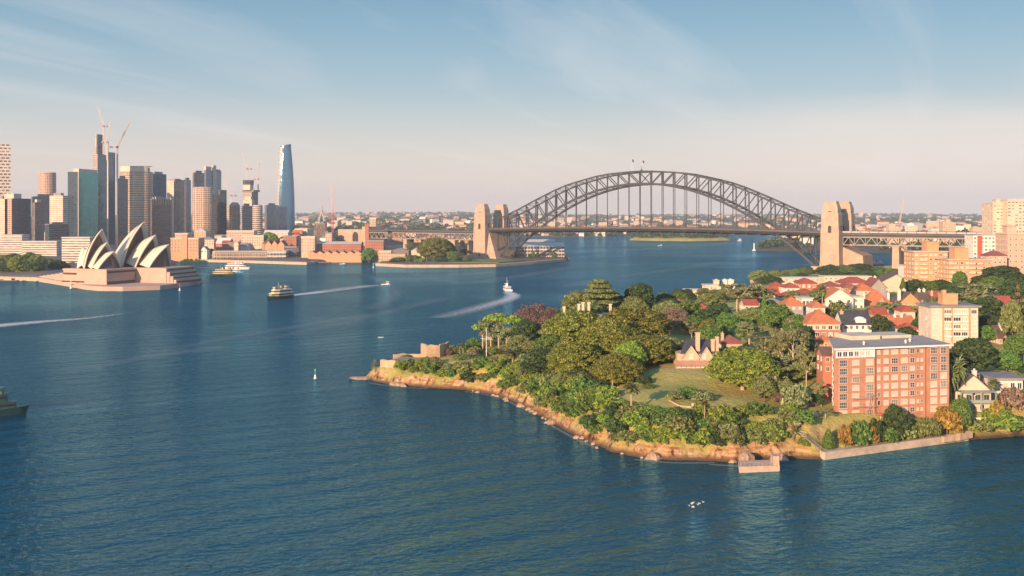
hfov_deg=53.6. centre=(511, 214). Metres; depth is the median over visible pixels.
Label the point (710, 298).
tree
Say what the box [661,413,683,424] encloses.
shrub
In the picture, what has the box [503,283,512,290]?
cruise boat
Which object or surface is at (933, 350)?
window
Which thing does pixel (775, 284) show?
house
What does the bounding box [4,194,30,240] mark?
office tower
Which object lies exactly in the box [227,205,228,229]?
office tower
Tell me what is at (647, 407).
shrub
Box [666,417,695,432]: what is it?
shrub
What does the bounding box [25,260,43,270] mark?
tree
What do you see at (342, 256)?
old building
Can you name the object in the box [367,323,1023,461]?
headland
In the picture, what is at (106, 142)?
tower crane
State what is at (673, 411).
shrub
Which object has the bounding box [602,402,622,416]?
shrub
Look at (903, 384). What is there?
window
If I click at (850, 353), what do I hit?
window
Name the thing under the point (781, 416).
shrub
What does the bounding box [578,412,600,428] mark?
shrub
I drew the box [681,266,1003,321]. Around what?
headland hill
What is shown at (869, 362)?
window
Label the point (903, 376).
window
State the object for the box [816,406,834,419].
tree
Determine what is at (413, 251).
old building
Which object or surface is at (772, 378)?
shrub
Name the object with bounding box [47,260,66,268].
tree
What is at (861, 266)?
tree
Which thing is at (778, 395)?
tree
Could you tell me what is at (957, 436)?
stone wall
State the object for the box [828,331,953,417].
apartment block
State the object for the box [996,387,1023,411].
shrub
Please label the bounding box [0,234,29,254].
old building
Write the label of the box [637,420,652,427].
shrub
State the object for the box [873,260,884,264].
barge
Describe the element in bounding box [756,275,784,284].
tree
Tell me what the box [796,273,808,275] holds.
tree
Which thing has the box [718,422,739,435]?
shrub
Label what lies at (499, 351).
shrub
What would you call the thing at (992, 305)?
tree
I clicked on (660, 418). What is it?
shrub
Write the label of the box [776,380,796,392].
tree
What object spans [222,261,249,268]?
motor yacht
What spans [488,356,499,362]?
shrub
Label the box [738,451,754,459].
shore rock
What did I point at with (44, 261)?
tree
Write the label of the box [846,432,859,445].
shrub
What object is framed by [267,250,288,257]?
ferry terminal
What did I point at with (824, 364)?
house
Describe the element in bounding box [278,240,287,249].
old building
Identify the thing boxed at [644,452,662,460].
shore rock
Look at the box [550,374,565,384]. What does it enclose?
tree
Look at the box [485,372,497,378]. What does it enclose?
shrub
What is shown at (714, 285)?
house
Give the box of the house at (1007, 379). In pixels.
[977,372,1023,397]
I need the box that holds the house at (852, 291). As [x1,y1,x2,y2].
[849,286,856,294]
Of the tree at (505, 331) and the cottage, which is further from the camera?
the tree at (505, 331)
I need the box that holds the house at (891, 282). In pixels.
[877,273,907,291]
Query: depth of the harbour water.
290.02 m
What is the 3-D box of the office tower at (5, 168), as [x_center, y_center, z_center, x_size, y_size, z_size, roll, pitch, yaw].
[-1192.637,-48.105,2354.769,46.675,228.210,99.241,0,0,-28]
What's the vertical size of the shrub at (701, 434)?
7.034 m
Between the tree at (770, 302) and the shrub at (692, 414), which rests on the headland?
the shrub at (692, 414)
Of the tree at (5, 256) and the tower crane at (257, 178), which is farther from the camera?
the tower crane at (257, 178)
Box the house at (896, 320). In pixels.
[886,313,912,331]
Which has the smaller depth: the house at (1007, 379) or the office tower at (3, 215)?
the house at (1007, 379)
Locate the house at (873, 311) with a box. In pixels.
[868,307,888,317]
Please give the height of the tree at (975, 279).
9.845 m
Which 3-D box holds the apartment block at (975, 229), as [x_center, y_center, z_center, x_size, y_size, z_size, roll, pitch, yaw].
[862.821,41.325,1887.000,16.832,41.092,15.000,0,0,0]
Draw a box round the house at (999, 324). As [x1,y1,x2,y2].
[998,323,1016,342]
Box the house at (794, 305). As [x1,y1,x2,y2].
[778,296,803,316]
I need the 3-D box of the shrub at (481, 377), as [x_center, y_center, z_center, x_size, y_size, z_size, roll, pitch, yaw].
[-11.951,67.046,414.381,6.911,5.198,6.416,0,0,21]
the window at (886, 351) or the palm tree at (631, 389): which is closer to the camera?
the palm tree at (631, 389)
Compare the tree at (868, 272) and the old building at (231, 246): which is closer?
the tree at (868, 272)
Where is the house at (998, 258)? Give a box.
[980,250,1007,266]
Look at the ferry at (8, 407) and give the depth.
364.17 m
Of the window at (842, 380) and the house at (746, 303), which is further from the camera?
the house at (746, 303)
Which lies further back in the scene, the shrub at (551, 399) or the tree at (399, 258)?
the tree at (399, 258)
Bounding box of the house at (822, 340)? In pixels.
[813,335,831,353]
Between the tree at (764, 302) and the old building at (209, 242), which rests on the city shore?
the old building at (209, 242)
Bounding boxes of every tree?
[0,254,9,258]
[0,261,11,270]
[6,255,27,271]
[21,259,43,269]
[25,255,44,270]
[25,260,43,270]
[34,254,47,267]
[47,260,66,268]
[263,232,278,241]
[360,248,377,260]
[370,359,377,372]
[391,257,404,260]
[405,243,414,249]
[405,255,421,259]
[416,237,451,258]
[446,242,456,258]
[446,250,460,261]
[459,249,469,253]
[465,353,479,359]
[471,323,491,350]
[477,320,503,346]
[482,313,512,348]
[492,321,514,342]
[498,315,525,326]
[500,346,521,361]
[505,334,530,351]
[510,319,538,339]
[511,302,557,330]
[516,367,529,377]
[519,348,550,372]
[520,340,534,352]
[531,333,562,349]
[537,307,562,315]
[537,323,545,335]
[542,308,601,341]
[545,339,600,373]
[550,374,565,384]
[561,290,595,310]
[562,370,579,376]
[569,301,604,314]
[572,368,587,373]
[578,317,641,355]
[581,278,621,310]
[590,351,645,385]
[602,307,671,335]
[603,292,624,312]
[614,341,648,365]
[618,300,651,310]
[620,296,644,304]
[621,382,640,406]
[622,333,677,364]
[624,282,656,307]
[652,300,687,324]
[652,305,680,323]
[655,293,676,302]
[656,298,680,303]
[659,334,682,357]
[662,305,688,333]
[671,289,684,300]
[672,292,688,301]
[680,300,702,315]
[681,314,702,333]
[682,289,694,299]
[683,321,698,337]
[688,293,697,299]
[695,288,709,294]
[695,292,724,306]
[697,319,716,331]
[698,304,732,323]
[699,399,709,417]
[700,324,724,338]
[702,345,783,389]
[705,289,718,292]
[715,312,739,328]
[718,283,754,311]
[718,289,726,302]
[721,293,735,302]
[735,321,759,342]
[735,321,763,346]
[737,307,760,321]
[741,282,776,304]
[741,370,780,389]
[742,285,767,303]
[747,270,769,284]
[750,377,777,401]
[753,335,773,345]
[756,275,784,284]
[757,300,776,309]
[757,303,793,331]
[760,293,767,309]
[767,427,781,442]
[768,270,784,276]
[768,330,791,360]
[768,392,784,404]
[775,317,810,364]
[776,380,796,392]
[779,355,790,367]
[779,366,792,378]
[782,270,790,275]
[782,291,805,299]
[782,314,803,329]
[782,364,805,382]
[790,268,800,275]
[793,358,816,375]
[794,325,815,343]
[794,347,816,384]
[795,351,811,360]
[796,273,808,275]
[797,266,815,273]
[799,267,813,274]
[800,341,814,352]
[806,290,824,302]
[806,294,820,300]
[808,393,824,405]
[814,381,827,405]
[815,264,840,273]
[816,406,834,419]
[817,284,827,304]
[819,270,831,274]
[822,428,834,449]
[825,307,833,315]
[830,271,844,274]
[836,264,855,273]
[849,263,872,271]
[851,269,862,274]
[860,270,875,275]
[869,314,891,331]
[870,266,886,276]
[873,300,901,312]
[875,270,884,275]
[881,403,912,434]
[897,326,918,334]
[899,278,906,291]
[899,279,925,293]
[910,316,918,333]
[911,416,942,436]
[916,280,938,290]
[928,279,950,291]
[945,282,960,292]
[949,288,973,301]
[949,337,999,369]
[949,354,968,388]
[949,363,958,401]
[949,396,971,431]
[951,270,967,284]
[955,283,999,300]
[969,296,1004,315]
[970,275,988,283]
[975,275,1004,295]
[978,314,999,326]
[978,325,999,340]
[981,265,1023,279]
[985,378,1000,399]
[992,349,1022,370]
[999,276,1023,299]
[999,299,1023,334]
[1002,284,1023,298]
[1002,333,1023,355]
[1004,275,1023,334]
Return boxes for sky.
[0,0,1023,214]
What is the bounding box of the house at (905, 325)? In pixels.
[894,323,918,331]
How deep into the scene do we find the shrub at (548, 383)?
370.95 m
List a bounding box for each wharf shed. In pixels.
[515,242,569,259]
[526,239,554,241]
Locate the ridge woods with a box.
[263,224,491,246]
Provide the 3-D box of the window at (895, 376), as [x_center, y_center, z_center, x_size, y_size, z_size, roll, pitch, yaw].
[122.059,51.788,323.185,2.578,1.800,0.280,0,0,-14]
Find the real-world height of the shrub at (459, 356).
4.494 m
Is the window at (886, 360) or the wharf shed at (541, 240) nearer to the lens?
the window at (886, 360)
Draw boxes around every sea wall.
[0,276,36,280]
[194,259,319,264]
[375,259,565,267]
[820,432,968,459]
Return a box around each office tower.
[0,144,10,198]
[0,196,6,233]
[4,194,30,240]
[31,194,50,240]
[33,199,44,240]
[39,172,55,195]
[44,193,67,240]
[45,222,68,240]
[68,169,97,236]
[93,134,106,237]
[107,143,114,243]
[117,176,127,245]
[120,166,152,236]
[150,196,171,246]
[153,171,165,198]
[167,179,184,237]
[183,178,190,232]
[192,187,213,236]
[193,170,203,186]
[204,165,220,193]
[210,190,226,237]
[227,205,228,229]
[229,202,239,229]
[241,203,251,229]
[242,180,259,204]
[243,197,253,206]
[252,205,262,234]
[265,203,277,229]
[277,206,286,229]
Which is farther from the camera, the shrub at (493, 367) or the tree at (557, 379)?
the shrub at (493, 367)
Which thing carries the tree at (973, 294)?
on the headland hill
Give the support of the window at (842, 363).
in the apartment block at (874, 372)
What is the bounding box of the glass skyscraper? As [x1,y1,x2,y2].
[277,144,294,232]
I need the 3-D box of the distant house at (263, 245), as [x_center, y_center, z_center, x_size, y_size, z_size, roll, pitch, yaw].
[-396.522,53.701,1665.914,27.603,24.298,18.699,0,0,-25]
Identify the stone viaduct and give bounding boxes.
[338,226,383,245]
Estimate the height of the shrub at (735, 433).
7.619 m
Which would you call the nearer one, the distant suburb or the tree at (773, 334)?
the tree at (773, 334)
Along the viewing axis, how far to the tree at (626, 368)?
355.26 m
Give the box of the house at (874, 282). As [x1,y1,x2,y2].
[863,275,886,296]
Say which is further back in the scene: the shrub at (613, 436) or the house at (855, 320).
the house at (855, 320)
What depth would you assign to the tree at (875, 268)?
1110.70 m
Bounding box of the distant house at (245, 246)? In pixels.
[241,244,249,249]
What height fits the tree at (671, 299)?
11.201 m
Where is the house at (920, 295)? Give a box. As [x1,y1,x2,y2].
[913,288,929,301]
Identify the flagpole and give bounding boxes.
[481,328,490,356]
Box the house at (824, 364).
[815,346,831,398]
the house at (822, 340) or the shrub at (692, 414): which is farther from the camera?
the house at (822, 340)
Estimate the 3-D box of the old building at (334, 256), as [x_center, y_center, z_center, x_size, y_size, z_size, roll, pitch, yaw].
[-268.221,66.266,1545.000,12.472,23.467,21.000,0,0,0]
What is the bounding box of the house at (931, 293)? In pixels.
[927,290,940,299]
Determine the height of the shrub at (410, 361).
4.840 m
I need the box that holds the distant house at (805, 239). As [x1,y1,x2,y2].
[800,236,813,243]
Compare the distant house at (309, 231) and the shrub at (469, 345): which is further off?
the distant house at (309, 231)
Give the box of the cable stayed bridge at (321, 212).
[296,206,364,222]
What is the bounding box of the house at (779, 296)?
[774,292,787,300]
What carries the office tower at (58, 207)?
on the city shore
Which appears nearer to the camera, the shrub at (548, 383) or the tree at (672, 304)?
the shrub at (548, 383)
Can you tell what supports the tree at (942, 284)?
on the headland hill
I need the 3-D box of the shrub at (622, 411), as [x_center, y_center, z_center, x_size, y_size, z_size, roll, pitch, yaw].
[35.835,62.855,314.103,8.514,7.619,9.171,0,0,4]
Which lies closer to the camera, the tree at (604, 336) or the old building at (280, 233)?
the tree at (604, 336)
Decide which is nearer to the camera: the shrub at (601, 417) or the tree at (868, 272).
the shrub at (601, 417)
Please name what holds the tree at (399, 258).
on the park lawn at (484, 261)
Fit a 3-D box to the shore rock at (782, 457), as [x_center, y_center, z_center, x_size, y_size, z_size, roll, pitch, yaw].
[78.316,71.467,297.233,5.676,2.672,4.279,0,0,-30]
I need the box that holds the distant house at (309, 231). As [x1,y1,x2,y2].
[294,228,313,235]
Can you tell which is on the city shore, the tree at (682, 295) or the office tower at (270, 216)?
the office tower at (270, 216)
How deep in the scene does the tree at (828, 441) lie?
301.48 m
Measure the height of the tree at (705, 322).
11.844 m
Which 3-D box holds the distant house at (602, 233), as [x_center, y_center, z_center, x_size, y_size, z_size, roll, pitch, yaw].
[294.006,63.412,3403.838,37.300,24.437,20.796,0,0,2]
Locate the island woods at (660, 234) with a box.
[629,232,728,237]
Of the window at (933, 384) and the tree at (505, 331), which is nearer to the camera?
the window at (933, 384)
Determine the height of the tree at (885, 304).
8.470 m
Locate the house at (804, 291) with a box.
[788,289,817,301]
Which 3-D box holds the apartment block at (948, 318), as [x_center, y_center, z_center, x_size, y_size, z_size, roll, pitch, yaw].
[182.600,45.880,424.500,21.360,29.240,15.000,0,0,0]
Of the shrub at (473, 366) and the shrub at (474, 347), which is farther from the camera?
the shrub at (474, 347)
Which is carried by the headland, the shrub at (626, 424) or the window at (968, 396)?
the shrub at (626, 424)
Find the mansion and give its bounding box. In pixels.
[540,302,611,328]
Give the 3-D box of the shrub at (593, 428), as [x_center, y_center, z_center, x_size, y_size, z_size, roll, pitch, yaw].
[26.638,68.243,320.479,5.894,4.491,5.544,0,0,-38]
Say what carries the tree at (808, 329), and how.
on the headland
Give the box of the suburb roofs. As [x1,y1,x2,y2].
[776,221,981,239]
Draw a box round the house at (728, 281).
[721,279,734,288]
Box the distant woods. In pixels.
[240,211,981,235]
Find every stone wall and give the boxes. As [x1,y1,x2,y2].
[380,359,395,368]
[393,353,420,358]
[421,342,448,357]
[669,399,690,407]
[941,431,972,442]
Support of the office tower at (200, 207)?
on the city shore
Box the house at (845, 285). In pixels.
[839,281,853,293]
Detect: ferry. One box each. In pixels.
[0,386,28,415]
[209,264,236,275]
[267,283,294,299]
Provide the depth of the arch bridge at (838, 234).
1384.57 m
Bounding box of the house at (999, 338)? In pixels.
[987,325,1003,343]
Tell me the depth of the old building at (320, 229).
1760.00 m
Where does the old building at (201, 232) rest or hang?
on the city shore
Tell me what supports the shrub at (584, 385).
on the headland
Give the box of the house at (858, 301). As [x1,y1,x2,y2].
[850,295,864,307]
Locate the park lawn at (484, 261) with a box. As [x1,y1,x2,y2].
[380,259,524,262]
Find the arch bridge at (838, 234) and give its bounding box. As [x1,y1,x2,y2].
[369,170,981,269]
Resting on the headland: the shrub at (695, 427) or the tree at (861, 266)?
the shrub at (695, 427)
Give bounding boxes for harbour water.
[0,234,1023,575]
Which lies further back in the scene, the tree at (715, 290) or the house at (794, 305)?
the tree at (715, 290)
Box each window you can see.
[839,360,846,366]
[839,368,847,374]
[839,377,846,383]
[839,385,847,391]
[839,393,846,400]
[839,402,847,408]
[843,351,847,356]
[848,351,853,356]
[852,360,859,365]
[852,368,859,373]
[852,377,858,382]
[852,385,859,390]
[852,393,858,397]
[866,359,873,365]
[866,367,873,373]
[866,375,873,381]
[866,384,873,390]
[866,392,873,398]
[866,401,873,407]
[883,349,888,354]
[883,358,888,363]
[883,383,888,388]
[891,349,897,354]
[891,358,897,363]
[891,366,898,371]
[891,374,897,379]
[891,383,897,388]
[891,391,898,396]
[891,399,898,404]
[901,348,907,353]
[901,357,907,362]
[901,366,907,371]
[901,374,907,379]
[901,382,907,387]
[901,390,907,395]
[901,399,907,404]
[930,347,937,353]
[930,356,937,362]
[930,364,937,370]
[930,373,936,378]
[930,381,936,387]
[930,389,937,395]
[930,397,937,403]
[930,405,936,411]
[940,347,946,353]
[940,356,946,362]
[940,364,946,370]
[940,372,946,378]
[940,380,946,386]
[940,389,946,394]
[940,397,946,403]
[953,317,960,320]
[953,332,960,335]
[966,394,971,399]
[975,394,980,399]
[984,394,989,399]
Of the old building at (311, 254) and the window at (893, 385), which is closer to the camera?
the window at (893, 385)
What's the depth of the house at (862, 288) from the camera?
574.76 m
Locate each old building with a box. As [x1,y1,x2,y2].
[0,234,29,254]
[21,241,61,255]
[61,237,93,262]
[170,235,204,261]
[175,233,192,237]
[194,228,209,236]
[201,246,209,258]
[204,237,216,249]
[216,238,232,249]
[222,240,230,249]
[226,230,257,241]
[229,242,240,249]
[241,235,264,248]
[264,230,290,237]
[265,240,272,249]
[271,240,279,249]
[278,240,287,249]
[282,235,299,245]
[285,246,299,256]
[292,230,303,235]
[301,236,317,257]
[308,250,316,258]
[314,223,326,239]
[316,251,324,259]
[317,241,363,251]
[324,251,331,261]
[325,232,333,240]
[331,251,339,261]
[338,251,347,261]
[346,251,354,261]
[354,251,363,261]
[365,240,385,260]
[369,218,376,225]
[378,250,392,261]
[391,253,406,260]
[393,248,409,255]
[411,248,424,258]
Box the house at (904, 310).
[893,305,916,318]
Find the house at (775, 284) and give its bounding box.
[766,281,781,292]
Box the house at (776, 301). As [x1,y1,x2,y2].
[761,298,780,302]
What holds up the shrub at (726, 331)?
on the headland
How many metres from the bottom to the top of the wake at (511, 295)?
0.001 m
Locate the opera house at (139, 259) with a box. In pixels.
[37,222,201,290]
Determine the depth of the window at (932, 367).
325.90 m
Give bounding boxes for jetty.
[738,454,779,472]
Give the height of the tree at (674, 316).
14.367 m
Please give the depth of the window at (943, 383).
326.69 m
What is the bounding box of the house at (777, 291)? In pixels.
[763,287,779,297]
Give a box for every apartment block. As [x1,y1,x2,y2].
[778,276,818,284]
[819,275,871,283]
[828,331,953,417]
[886,224,898,247]
[900,226,917,244]
[902,241,948,280]
[915,290,981,347]
[919,229,928,242]
[927,228,938,241]
[936,247,992,284]
[939,219,955,243]
[965,235,995,257]
[969,226,980,232]
[995,225,1023,273]
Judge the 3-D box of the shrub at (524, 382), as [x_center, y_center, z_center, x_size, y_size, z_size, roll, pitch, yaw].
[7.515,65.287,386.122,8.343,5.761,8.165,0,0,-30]
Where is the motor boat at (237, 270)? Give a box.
[232,267,242,272]
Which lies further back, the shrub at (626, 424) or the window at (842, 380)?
the window at (842, 380)
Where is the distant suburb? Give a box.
[240,211,981,235]
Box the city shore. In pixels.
[0,227,566,281]
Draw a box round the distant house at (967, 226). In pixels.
[964,224,970,230]
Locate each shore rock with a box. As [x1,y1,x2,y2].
[350,376,369,379]
[544,419,554,424]
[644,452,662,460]
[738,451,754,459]
[769,453,788,460]
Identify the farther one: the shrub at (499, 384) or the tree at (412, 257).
the tree at (412, 257)
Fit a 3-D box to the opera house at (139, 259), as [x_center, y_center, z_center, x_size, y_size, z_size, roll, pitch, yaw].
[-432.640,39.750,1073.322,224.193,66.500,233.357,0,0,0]
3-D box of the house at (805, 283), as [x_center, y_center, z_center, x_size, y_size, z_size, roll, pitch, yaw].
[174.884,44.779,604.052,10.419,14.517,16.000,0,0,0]
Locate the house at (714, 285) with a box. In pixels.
[701,279,720,289]
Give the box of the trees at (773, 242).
[755,223,981,250]
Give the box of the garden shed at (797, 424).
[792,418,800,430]
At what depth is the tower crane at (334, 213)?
1828.73 m
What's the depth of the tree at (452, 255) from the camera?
1444.87 m
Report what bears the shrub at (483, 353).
on the headland
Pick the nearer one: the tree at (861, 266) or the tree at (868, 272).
the tree at (868, 272)
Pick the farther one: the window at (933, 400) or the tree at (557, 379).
the tree at (557, 379)
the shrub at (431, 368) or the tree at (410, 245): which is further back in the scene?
the tree at (410, 245)
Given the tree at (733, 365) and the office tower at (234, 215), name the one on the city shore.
the office tower at (234, 215)
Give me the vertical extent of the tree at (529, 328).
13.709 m
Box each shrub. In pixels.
[393,360,408,369]
[406,358,414,364]
[407,366,418,372]
[413,358,428,366]
[420,363,438,373]
[430,359,445,366]
[434,368,447,375]
[441,363,452,369]
[444,349,453,355]
[445,368,455,376]
[450,347,459,353]
[452,361,472,371]
[454,353,466,360]
[456,366,469,373]
[459,371,475,381]
[461,342,479,351]
[466,337,480,347]
[466,346,483,351]
[467,348,478,357]
[470,363,482,369]
[472,355,492,366]
[474,373,488,381]
[478,352,491,356]
[481,339,496,347]
[483,337,497,343]
[484,362,505,372]
[485,346,498,354]
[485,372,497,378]
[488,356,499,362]
[494,349,505,353]
[496,380,510,388]
[497,356,508,362]
[498,368,512,379]
[499,358,514,366]
[503,373,519,385]
[509,362,520,373]
[514,385,526,392]
[516,354,524,361]
[520,372,533,382]
[520,380,530,389]
[527,372,545,383]
[527,385,536,394]
[528,376,543,388]
[533,395,547,407]
[536,385,553,396]
[538,373,553,386]
[544,379,554,387]
[546,388,565,400]
[546,396,561,408]
[550,400,565,411]
[554,382,568,391]
[560,390,572,401]
[560,402,579,417]
[563,378,574,389]
[565,376,585,389]
[567,388,584,403]
[569,404,587,415]
[573,378,593,388]
[574,390,592,403]
[575,395,599,411]
[577,383,597,389]
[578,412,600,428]
[584,372,597,381]
[588,424,603,433]
[591,395,618,409]
[592,385,621,396]
[593,379,609,385]
[595,393,614,400]
[596,413,612,422]
[600,419,608,425]
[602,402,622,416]
[604,418,628,433]
[608,432,619,441]
[614,405,638,422]
[615,399,628,405]
[616,430,638,446]
[618,416,632,426]
[620,400,634,405]
[620,410,646,427]
[631,403,646,410]
[633,424,651,433]
[635,375,652,383]
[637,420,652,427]
[638,431,653,442]
[639,405,656,414]
[640,383,655,387]
[640,407,651,415]
[642,413,659,423]
[649,411,669,425]
[649,426,668,444]
[650,405,664,411]
[651,407,670,414]
[657,424,679,437]
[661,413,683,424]
[666,391,685,399]
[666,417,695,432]
[668,407,681,415]
[671,426,693,440]
[673,406,686,414]
[676,409,703,419]
[677,386,696,397]
[685,435,705,444]
[687,421,702,435]
[691,390,714,400]
[691,402,711,417]
[691,429,713,446]
[696,417,710,427]
[705,418,720,425]
[705,430,726,445]
[708,403,737,420]
[709,424,722,434]
[717,410,745,425]
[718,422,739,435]
[718,427,745,445]
[721,328,732,335]
[732,433,747,442]
[733,404,749,415]
[743,420,761,430]
[743,428,767,444]
[745,400,765,415]
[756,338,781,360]
[757,373,779,398]
[759,403,775,414]
[761,417,786,430]
[761,423,789,441]
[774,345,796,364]
[777,406,797,424]
[779,403,799,414]
[780,382,812,406]
[787,423,803,439]
[789,408,817,423]
[797,437,810,446]
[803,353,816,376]
[828,302,849,313]
[838,424,853,446]
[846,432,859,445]
[849,419,874,445]
[862,425,879,443]
[869,417,885,442]
[882,427,898,442]
[897,424,916,439]
[923,296,937,301]
[933,405,963,433]
[970,419,994,431]
[980,407,1017,430]
[987,400,1004,421]
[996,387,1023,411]
[1003,415,1023,433]
[1004,370,1021,375]
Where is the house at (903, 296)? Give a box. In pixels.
[889,288,919,305]
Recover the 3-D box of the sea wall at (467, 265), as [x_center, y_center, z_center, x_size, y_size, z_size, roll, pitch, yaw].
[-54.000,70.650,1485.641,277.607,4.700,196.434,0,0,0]
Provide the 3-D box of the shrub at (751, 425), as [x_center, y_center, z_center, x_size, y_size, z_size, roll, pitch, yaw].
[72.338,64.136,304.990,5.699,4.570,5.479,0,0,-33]
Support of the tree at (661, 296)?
on the headland hill
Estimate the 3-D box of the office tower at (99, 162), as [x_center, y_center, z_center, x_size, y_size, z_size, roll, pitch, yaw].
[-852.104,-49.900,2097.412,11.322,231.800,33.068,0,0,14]
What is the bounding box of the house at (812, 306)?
[805,301,825,313]
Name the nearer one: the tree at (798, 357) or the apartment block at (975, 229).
the tree at (798, 357)
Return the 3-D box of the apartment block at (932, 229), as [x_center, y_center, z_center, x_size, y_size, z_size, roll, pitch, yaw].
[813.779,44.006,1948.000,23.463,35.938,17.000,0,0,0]
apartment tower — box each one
[981,199,1002,234]
[1000,199,1023,232]
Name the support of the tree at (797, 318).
on the headland
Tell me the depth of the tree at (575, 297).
495.57 m
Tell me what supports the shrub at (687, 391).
on the headland
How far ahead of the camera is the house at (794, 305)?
505.79 m
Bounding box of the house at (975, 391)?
[949,368,997,412]
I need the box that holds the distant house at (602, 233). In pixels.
[594,232,604,235]
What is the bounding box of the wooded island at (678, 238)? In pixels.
[629,236,731,241]
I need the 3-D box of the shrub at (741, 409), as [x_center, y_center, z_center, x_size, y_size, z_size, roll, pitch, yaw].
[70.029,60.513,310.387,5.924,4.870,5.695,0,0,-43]
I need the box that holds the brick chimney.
[365,223,369,239]
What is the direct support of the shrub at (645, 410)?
on the headland
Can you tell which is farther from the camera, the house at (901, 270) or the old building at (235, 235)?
the old building at (235, 235)
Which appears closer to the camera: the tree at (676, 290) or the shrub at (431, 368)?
the shrub at (431, 368)
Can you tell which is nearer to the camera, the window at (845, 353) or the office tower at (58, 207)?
the window at (845, 353)
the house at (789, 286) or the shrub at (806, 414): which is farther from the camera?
the house at (789, 286)
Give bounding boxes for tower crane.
[98,107,107,153]
[101,122,110,159]
[110,123,129,180]
[225,179,235,203]
[242,153,251,179]
[253,163,259,189]
[331,185,336,231]
[896,199,903,230]
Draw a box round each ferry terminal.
[212,242,266,258]
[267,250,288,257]
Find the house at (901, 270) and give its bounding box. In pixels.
[897,264,903,277]
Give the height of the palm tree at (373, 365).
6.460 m
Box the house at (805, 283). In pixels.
[793,278,817,290]
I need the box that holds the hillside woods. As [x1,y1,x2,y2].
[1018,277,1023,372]
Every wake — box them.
[0,317,94,326]
[294,286,364,295]
[463,292,518,311]
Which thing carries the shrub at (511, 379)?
on the headland
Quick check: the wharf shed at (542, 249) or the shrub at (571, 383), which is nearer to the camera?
the shrub at (571, 383)
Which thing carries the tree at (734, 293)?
on the headland hill
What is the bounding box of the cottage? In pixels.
[673,332,720,367]
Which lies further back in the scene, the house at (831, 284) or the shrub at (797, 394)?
the house at (831, 284)
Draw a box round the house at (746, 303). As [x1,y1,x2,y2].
[738,299,759,309]
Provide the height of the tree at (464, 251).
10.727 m
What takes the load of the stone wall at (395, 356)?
on the headland
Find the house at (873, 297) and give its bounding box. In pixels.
[862,290,890,304]
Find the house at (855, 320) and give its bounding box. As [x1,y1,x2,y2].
[834,310,871,331]
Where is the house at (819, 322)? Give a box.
[802,308,841,337]
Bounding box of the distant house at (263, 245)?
[262,240,274,249]
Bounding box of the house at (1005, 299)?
[989,296,1010,313]
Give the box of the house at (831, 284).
[817,281,840,288]
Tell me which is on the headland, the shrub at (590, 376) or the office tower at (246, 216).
the shrub at (590, 376)
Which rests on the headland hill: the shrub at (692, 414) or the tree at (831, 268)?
the tree at (831, 268)
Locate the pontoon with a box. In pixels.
[1,278,17,280]
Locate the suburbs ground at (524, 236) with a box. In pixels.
[115,214,871,237]
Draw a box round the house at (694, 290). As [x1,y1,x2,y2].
[683,288,698,295]
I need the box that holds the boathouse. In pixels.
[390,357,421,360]
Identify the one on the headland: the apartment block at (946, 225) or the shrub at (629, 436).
the shrub at (629, 436)
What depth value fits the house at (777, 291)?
645.31 m
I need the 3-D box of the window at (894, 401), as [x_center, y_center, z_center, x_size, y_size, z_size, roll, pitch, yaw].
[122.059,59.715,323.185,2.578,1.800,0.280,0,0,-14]
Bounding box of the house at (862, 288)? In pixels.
[848,283,874,295]
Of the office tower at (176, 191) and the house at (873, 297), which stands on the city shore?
the office tower at (176, 191)
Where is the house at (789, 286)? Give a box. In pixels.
[780,282,799,292]
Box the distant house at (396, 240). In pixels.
[391,233,404,241]
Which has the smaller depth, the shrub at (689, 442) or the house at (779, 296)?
the shrub at (689, 442)
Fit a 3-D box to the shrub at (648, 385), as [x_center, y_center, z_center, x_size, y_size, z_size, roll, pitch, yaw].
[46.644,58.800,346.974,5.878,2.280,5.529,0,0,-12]
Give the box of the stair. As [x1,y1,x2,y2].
[799,429,823,452]
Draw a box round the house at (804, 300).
[794,296,813,314]
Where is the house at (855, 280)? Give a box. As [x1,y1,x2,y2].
[834,277,865,284]
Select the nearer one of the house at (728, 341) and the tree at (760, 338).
the tree at (760, 338)
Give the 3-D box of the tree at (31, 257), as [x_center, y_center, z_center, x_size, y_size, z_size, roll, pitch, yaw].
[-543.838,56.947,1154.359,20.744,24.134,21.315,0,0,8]
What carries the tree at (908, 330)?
on the headland
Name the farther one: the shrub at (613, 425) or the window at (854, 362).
the window at (854, 362)
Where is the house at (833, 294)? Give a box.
[821,287,853,308]
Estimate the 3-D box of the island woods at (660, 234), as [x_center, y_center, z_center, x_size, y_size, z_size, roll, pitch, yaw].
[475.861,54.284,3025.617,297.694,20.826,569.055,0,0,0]
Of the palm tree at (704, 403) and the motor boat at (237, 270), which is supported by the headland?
the palm tree at (704, 403)
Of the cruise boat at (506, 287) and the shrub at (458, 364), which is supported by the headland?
the shrub at (458, 364)
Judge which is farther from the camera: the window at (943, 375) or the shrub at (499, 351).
the shrub at (499, 351)
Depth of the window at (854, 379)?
318.81 m
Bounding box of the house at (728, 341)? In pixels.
[719,332,743,348]
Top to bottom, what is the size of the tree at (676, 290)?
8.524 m
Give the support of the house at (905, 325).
on the headland

